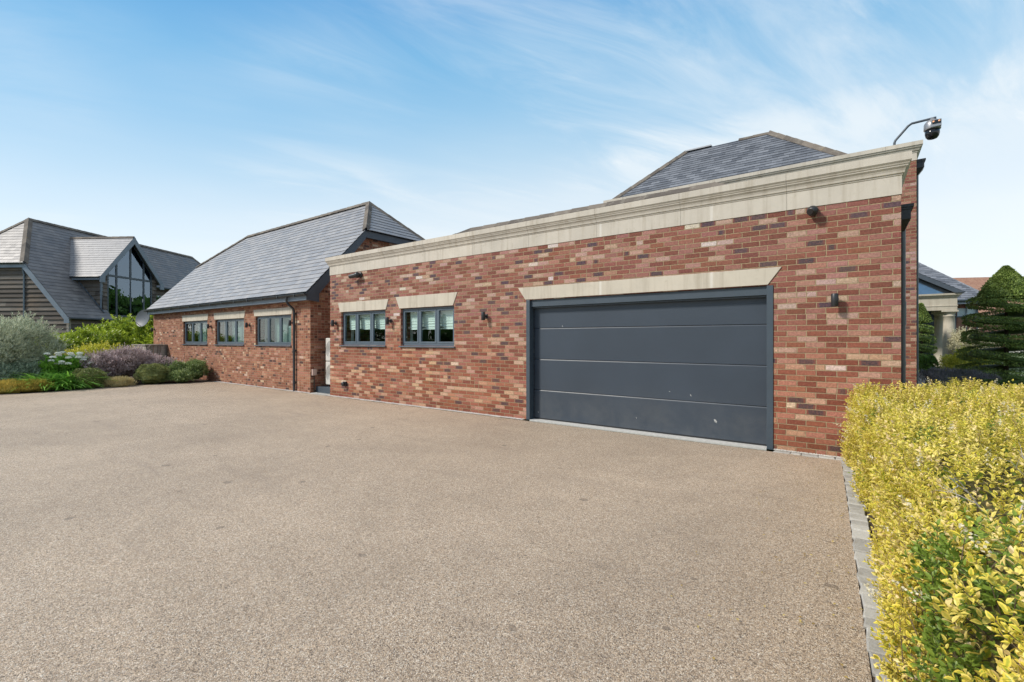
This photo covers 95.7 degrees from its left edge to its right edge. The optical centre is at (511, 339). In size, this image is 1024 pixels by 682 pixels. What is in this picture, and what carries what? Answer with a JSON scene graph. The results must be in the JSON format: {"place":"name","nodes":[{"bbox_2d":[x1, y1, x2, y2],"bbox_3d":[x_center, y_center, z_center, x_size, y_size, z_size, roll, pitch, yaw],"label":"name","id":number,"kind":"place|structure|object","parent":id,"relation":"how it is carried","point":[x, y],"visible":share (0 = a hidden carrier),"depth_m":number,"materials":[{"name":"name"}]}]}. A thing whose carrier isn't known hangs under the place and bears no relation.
{"place":"outdoors","nodes":[
{"label":"outdoors","id":0,"kind":"place"},
{"bbox_2d":[0,217,200,337],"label":"barn house","id":1,"kind":"structure","parent":0,"point":[65,278],"depth_m":26.13,"materials":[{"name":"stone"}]},
{"bbox_2d":[6,373,213,393],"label":"flower bed soil","id":2,"kind":"structure","parent":0,"point":[167,382],"depth_m":15.93,"materials":[{"name":"brown soil"}]},
{"bbox_2d":[0,358,44,379],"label":"grey green perennial","id":3,"kind":"object","parent":2,"relation":"on","point":[19,368],"visible":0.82,"depth_m":14.01,"materials":[{"name":"green plant"}]},
{"bbox_2d":[0,378,58,393],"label":"golden heather","id":4,"kind":"object","parent":2,"relation":"on","point":[7,386],"visible":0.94,"depth_m":13.29,"materials":[{"name":"yellow plant"}]},
{"bbox_2d":[0,311,72,365],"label":"silver willow","id":5,"kind":"object","parent":2,"relation":"on","point":[19,343],"visible":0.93,"depth_m":14.62,"materials":[{"name":"green plant"}]},
{"bbox_2d":[5,370,111,393],"bbox_3d":[-13.925,1.217,14.254,2.243,0.594,2.725,0,0,36],"label":"agapanthus clump","id":6,"kind":"object","parent":2,"relation":"on","point":[64,382],"visible":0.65,"depth_m":14.02,"materials":[{"name":"green plant"}]},
{"bbox_2d":[38,351,100,376],"bbox_3d":[-14.430,0.955,15.090,1.349,1.174,2.053,0,0,36],"label":"white sedum","id":7,"kind":"object","parent":2,"relation":"on","point":[59,363],"visible":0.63,"depth_m":14.75,"materials":[{"name":"green plant"}]},
{"bbox_2d":[34,325,140,354],"bbox_3d":[-18.334,0.460,19.886,2.534,2.176,4.429,0,0,6],"label":"laurel bush","id":8,"kind":"object","parent":2,"relation":"on","point":[77,337],"visible":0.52,"depth_m":19.80,"materials":[{"name":"green plant"}]},
{"bbox_2d":[69,368,107,387],"bbox_3d":[-13.437,1.196,14.700,1.010,0.659,1.053,0,0,36],"label":"clipped box ball","id":9,"kind":"object","parent":2,"relation":"on","point":[87,372],"visible":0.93,"depth_m":14.55,"materials":[{"name":"green plant"}]},
{"bbox_2d":[53,340,134,356],"bbox_3d":[-15.215,0.767,17.157,1.886,1.557,2.921,0,0,36],"label":"golden euonymus","id":10,"kind":"object","parent":2,"relation":"on","point":[91,347],"visible":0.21,"depth_m":16.82,"materials":[{"name":"yellow plant"}]},
{"bbox_2d":[75,314,152,353],"bbox_3d":[-19.075,0.033,23.504,5.860,3.030,3.258,0,0,3],"label":"laurel bush","id":11,"kind":"object","parent":2,"relation":"on","point":[144,333],"visible":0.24,"depth_m":22.83,"materials":[{"name":"green plant"}]},
{"bbox_2d":[102,375,136,386],"bbox_3d":[-12.794,1.328,15.110,0.792,0.394,0.964,0,0,36],"label":"dry grass tuft","id":12,"kind":"object","parent":2,"relation":"on","point":[119,381],"visible":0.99,"depth_m":14.96,"materials":[{"name":"yellow plant"}]},
{"bbox_2d":[78,342,182,381],"bbox_3d":[-13.922,0.816,16.732,3.033,1.469,3.263,0,0,36],"label":"purple hebe","id":13,"kind":"object","parent":2,"relation":"on","point":[128,361],"visible":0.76,"depth_m":16.01,"materials":[{"name":"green plant"}]},
{"bbox_2d":[133,363,170,383],"bbox_3d":[-12.498,1.159,16.143,1.147,0.732,1.162,0,0,36],"label":"clipped box ball","id":14,"kind":"object","parent":2,"relation":"on","point":[154,373],"visible":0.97,"depth_m":15.90,"materials":[{"name":"green plant"}]},
{"bbox_2d":[165,358,212,382],"bbox_3d":[-11.949,1.101,16.905,1.935,0.897,1.583,0,0,36],"label":"evergreen mound","id":15,"kind":"object","parent":2,"relation":"on","point":[187,371],"visible":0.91,"depth_m":16.66,"materials":[{"name":"green plant"}]},
{"bbox_2d":[131,344,167,357],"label":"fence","id":16,"kind":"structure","parent":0,"point":[157,348],"depth_m":19.69,"materials":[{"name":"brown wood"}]},
{"bbox_2d":[0,382,871,681],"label":"driveway","id":17,"kind":"structure","parent":0,"point":[196,532],"depth_m":3.40,"materials":[{"name":"beige gravel"}]},
{"bbox_2d":[0,0,1023,277],"label":"sky","id":18,"kind":"structure","parent":0,"point":[194,128],"materials":[{"name":"blue"}]},
{"bbox_2d":[200,353,1023,525],"bbox_3d":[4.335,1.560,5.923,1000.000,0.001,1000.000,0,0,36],"label":"ground","id":19,"kind":"structure","parent":0,"point":[620,432],"depth_m":10.83,"materials":[{"name":"grey concrete"}]},
{"bbox_2d":[144,201,424,392],"bbox_3d":[-9.162,-1.727,19.530,13.333,6.514,6.710,0,0,36],"label":"brick annex","id":20,"kind":"object","parent":19,"relation":"on","point":[266,285],"visible":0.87,"depth_m":16.01,"materials":[{"name":"red brick"}]},
{"bbox_2d":[132,310,152,326],"bbox_3d":[-16.733,-0.989,20.972,1.152,0.788,0.567,0,0,6],"label":"satellite dish","id":21,"kind":"object","parent":20,"relation":"attached to","point":[142,318],"visible":0.94,"depth_m":21.20,"materials":[{"name":"grey metal"}]},
{"bbox_2d":[182,320,231,344],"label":"window","id":22,"kind":"structure","parent":20,"relation":"in","point":[199,328],"depth_m":18.31,"materials":[{"name":"grey glass"}]},
{"bbox_2d":[217,318,274,345],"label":"window","id":23,"kind":"structure","parent":20,"relation":"in","point":[237,324],"depth_m":16.47,"materials":[{"name":"grey glass"}]},
{"bbox_2d":[254,314,290,345],"bbox_3d":[-7.458,-0.286,14.768,2.300,0.976,0.435,0,0,36],"label":"window","id":24,"kind":"structure","parent":20,"relation":"in","point":[282,330],"depth_m":14.77,"materials":[{"name":"grey glass"}]},
{"bbox_2d":[311,369,316,391],"bbox_3d":[-5.723,1.180,13.402,0.068,0.660,0.130,0,0,36],"label":"junction box","id":25,"kind":"object","parent":20,"relation":"attached to","point":[313,372],"visible":1,"depth_m":13.40,"materials":[{"name":"plastic"}]},
{"bbox_2d":[316,385,329,393],"bbox_3d":[-5.108,1.446,13.491,0.920,0.188,0.740,0,0,36],"label":"plinth step","id":26,"kind":"object","parent":19,"relation":"on","point":[323,389],"visible":0.29,"depth_m":13.26,"materials":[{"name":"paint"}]},
{"bbox_2d":[326,338,329,385],"bbox_3d":[-5.028,0.650,13.363,0.660,1.400,0.372,0,0,36],"label":"door","id":27,"kind":"structure","parent":26,"relation":"on","point":[328,361],"depth_m":13.34,"materials":[{"name":"metal"}]},
{"bbox_2d":[214,381,843,457],"bbox_3d":[-3.281,1.514,11.424,18.910,0.019,0.135,0,0,36],"label":"gravel strip","id":28,"kind":"object","parent":19,"relation":"on","point":[462,411],"visible":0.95,"depth_m":10.42,"materials":[{"name":"grey gravel"}]},
{"bbox_2d":[308,392,899,681],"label":"sett edging","id":29,"kind":"object","parent":19,"relation":"on","point":[858,519],"visible":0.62,"depth_m":3.17,"materials":[{"name":"stone"}]},
{"bbox_2d":[919,273,964,368],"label":"portico","id":30,"kind":"structure","parent":19,"relation":"on","point":[937,298],"depth_m":21.93,"materials":[{"name":"stone"}]},
{"bbox_2d":[325,151,913,457],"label":"garage building","id":31,"kind":"structure","parent":0,"point":[705,313],"depth_m":7.45,"materials":[{"name":"red brick"}]},
{"bbox_2d":[348,272,362,277],"bbox_3d":[-4.036,-1.663,11.925,0.349,0.165,0.200,0,0,36],"label":"security camera","id":32,"kind":"object","parent":31,"relation":"attached to","point":[357,275],"visible":1,"depth_m":11.87,"materials":[{"name":"black plastic"}]},
{"bbox_2d":[386,317,391,323],"bbox_3d":[-2.987,-0.460,11.191,0.080,0.165,0.144,0,0,36],"label":"wall lamp","id":33,"kind":"object","parent":31,"relation":"attached to","point":[388,320],"visible":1,"depth_m":11.15,"materials":[{"name":"black plastic"}]},
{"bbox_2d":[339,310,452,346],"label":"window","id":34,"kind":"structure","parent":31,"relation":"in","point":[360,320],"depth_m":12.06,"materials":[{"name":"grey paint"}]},
{"bbox_2d":[398,306,454,347],"bbox_3d":[-1.849,-0.286,10.663,1.800,0.916,0.435,0,0,36],"label":"window","id":35,"kind":"structure","parent":31,"relation":"in","point":[437,318],"depth_m":10.67,"materials":[{"name":"grey paint"}]},
{"bbox_2d":[481,312,487,319],"bbox_3d":[-0.566,-0.480,9.420,0.080,0.165,0.144,0,0,36],"label":"wall lamp","id":36,"kind":"object","parent":31,"relation":"attached to","point":[484,316],"visible":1,"depth_m":9.37,"materials":[{"name":"black metal"}]},
{"bbox_2d":[526,285,773,449],"bbox_3d":[2.006,0.387,7.735,4.154,2.287,0.197,0,0,36],"label":"garage door","id":37,"kind":"structure","parent":31,"relation":"in","point":[722,399],"depth_m":7.51,"materials":[{"name":"paint"}]},
{"bbox_2d":[806,206,818,215],"bbox_3d":[3.956,-1.700,6.099,0.136,0.145,0.163,0,0,36],"label":"security camera","id":38,"kind":"object","parent":31,"relation":"attached to","point":[812,210],"visible":1,"depth_m":6.05,"materials":[{"name":"black plastic"}]},
{"bbox_2d":[831,293,838,306],"bbox_3d":[4.155,-0.510,5.965,0.080,0.165,0.144,0,0,36],"label":"wall lamp","id":39,"kind":"object","parent":31,"relation":"attached to","point":[834,299],"visible":1,"depth_m":5.92,"materials":[{"name":"black metal"}]},
{"bbox_2d":[603,130,925,393],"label":"house","id":40,"kind":"structure","parent":0,"point":[765,154],"depth_m":13.93,"materials":[{"name":"grey stone"}]},
{"bbox_2d":[893,116,941,144],"bbox_3d":[10.154,-5.101,11.624,0.912,0.863,0.356,0,0,36],"label":"dome camera mast","id":41,"kind":"object","parent":40,"relation":"attached to","point":[932,128],"visible":0.94,"depth_m":11.41,"materials":[{"name":"silver metal"}]},
{"bbox_2d":[851,475,931,681],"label":"hedge soil","id":42,"kind":"structure","parent":0,"point":[871,530],"depth_m":3.12,"materials":[{"name":"brown soil"}]},
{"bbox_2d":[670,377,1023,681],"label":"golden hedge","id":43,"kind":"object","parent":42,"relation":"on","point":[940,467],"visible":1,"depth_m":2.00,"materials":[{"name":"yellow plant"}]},
{"bbox_2d":[919,262,1023,355],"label":"slate roofed house","id":44,"kind":"structure","parent":0,"point":[970,291],"depth_m":24.72,"materials":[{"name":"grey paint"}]},
{"bbox_2d":[955,307,977,331],"bbox_3d":[23.922,-0.570,24.414,0.930,2.400,0.140,0,0,36],"label":"window","id":45,"kind":"structure","parent":44,"relation":"in","point":[962,311],"depth_m":24.52,"materials":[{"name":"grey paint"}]},
{"bbox_2d":[919,373,1023,393],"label":"path","id":46,"kind":"structure","parent":0,"point":[921,380],"depth_m":16.72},
{"bbox_2d":[919,303,937,372],"bbox_3d":[18.978,-0.092,21.477,1.191,3.286,1.194,0,0,36],"label":"spiral topiary","id":47,"kind":"object","parent":46,"relation":"on","point":[924,315],"visible":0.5,"depth_m":21.21,"materials":[{"name":"green plant"}]},
{"bbox_2d":[919,355,940,371],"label":"bush","id":48,"kind":"object","parent":46,"relation":"on","point":[927,362],"visible":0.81,"depth_m":19.76,"materials":[{"name":"green plant"}]},
{"bbox_2d":[919,367,1003,389],"bbox_3d":[13.643,1.171,14.069,2.243,0.759,1.129,0,0,14],"label":"lavender clump","id":49,"kind":"object","parent":46,"relation":"on","point":[942,375],"visible":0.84,"depth_m":13.97,"materials":[{"name":"purple plant"}]},
{"bbox_2d":[937,343,993,373],"bbox_3d":[18.750,0.844,19.031,1.992,1.404,1.673,0,0,36],"label":"golden shrub","id":50,"kind":"object","parent":46,"relation":"on","point":[952,361],"visible":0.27,"depth_m":19.24,"materials":[{"name":"green plant"}]},
{"bbox_2d":[946,326,998,350],"bbox_3d":[20.810,0.405,20.858,2.096,2.264,1.654,0,0,36],"label":"cream flowered shrub","id":51,"kind":"object","parent":46,"relation":"on","point":[957,342],"visible":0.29,"depth_m":20.99,"materials":[{"name":"beige plant"}]},
{"bbox_2d":[955,265,1023,386],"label":"spiral topiary","id":52,"kind":"object","parent":46,"relation":"on","point":[1002,286],"visible":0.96,"depth_m":14.82,"materials":[{"name":"green plant"}]},
{"bbox_2d":[974,379,1023,388],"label":"box hedge","id":53,"kind":"object","parent":46,"relation":"on","point":[1017,382],"visible":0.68,"depth_m":12.99,"materials":[{"name":"green plant"}]},
{"bbox_2d":[953,276,1023,347],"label":"clay roofed barn","id":54,"kind":"structure","parent":0,"point":[977,283],"depth_m":61.52,"materials":[{"name":"tile"}]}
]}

